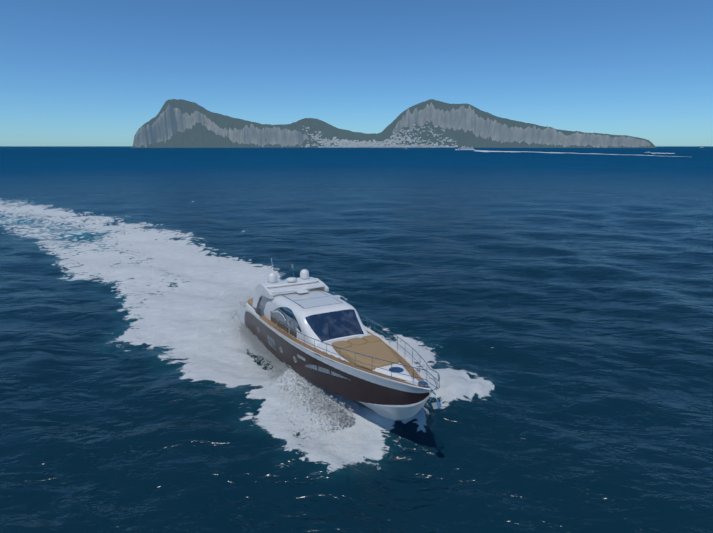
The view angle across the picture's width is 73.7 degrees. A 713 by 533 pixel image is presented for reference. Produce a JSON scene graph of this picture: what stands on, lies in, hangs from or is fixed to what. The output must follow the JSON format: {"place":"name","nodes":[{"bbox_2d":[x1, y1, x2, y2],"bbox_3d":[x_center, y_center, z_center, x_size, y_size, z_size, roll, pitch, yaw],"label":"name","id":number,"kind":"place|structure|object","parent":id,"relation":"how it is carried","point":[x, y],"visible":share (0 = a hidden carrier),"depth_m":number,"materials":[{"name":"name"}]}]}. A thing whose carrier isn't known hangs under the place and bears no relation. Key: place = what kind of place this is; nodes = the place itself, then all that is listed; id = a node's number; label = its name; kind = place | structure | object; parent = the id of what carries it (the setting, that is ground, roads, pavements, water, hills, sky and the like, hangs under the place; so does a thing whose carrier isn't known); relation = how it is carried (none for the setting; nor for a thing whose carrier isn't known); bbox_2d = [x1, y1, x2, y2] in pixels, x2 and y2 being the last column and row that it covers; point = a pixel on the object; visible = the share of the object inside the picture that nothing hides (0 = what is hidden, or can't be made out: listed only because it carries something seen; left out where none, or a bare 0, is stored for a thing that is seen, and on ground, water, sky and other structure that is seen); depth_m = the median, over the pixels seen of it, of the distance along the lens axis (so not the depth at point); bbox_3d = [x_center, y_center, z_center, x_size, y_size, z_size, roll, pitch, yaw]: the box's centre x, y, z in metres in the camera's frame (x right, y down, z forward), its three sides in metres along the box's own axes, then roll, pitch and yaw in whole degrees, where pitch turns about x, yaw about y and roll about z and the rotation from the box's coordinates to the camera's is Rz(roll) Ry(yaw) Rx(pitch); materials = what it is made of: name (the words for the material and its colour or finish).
{"place":"outdoors","nodes":[
{"label":"outdoors","id":0,"kind":"place"},
{"bbox_2d":[0,146,712,532],"bbox_3d":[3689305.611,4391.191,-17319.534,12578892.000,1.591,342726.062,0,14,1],"label":"sea","id":1,"kind":"structure","parent":0,"point":[548,318],"depth_m":32.59,"materials":[{"name":"liquid"}]},
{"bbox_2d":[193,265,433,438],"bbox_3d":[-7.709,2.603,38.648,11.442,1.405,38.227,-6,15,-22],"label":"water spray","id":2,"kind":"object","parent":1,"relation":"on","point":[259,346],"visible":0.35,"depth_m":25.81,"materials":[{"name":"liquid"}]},
{"bbox_2d":[237,258,441,419],"bbox_3d":[-1.976,3.377,27.246,4.897,6.220,21.123,-6,13,-29],"label":"motor yacht","id":3,"kind":"object","parent":1,"relation":"on","point":[310,329],"visible":1,"depth_m":24.41,"materials":[{"name":"paint"}]},
{"bbox_2d":[455,146,474,149],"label":"distant boat","id":4,"kind":"object","parent":1,"relation":"on","point":[466,148],"visible":0.92,"depth_m":1562.74,"materials":[{"name":"white"}]},
{"bbox_2d":[474,150,679,156],"bbox_3d":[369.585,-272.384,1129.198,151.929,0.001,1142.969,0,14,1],"label":"boat wake","id":5,"kind":"object","parent":1,"relation":"on","point":[551,152],"visible":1,"depth_m":1008.31,"materials":[{"name":"white liquid"}]},
{"bbox_2d":[0,0,712,145],"label":"sky","id":6,"kind":"structure","parent":0,"point":[73,72],"materials":[{"name":"blue"}]},
{"bbox_2d":[131,99,656,147],"bbox_3d":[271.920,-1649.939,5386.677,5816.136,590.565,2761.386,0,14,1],"label":"island","id":7,"kind":"structure","parent":0,"point":[176,123],"depth_m":5247.44,"materials":[{"name":"grey stone"}]},
{"bbox_2d":[301,123,457,147],"bbox_3d":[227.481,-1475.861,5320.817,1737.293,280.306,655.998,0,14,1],"label":"town buildings","id":8,"kind":"structure","parent":7,"relation":"on","point":[362,144],"depth_m":5321.91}
]}

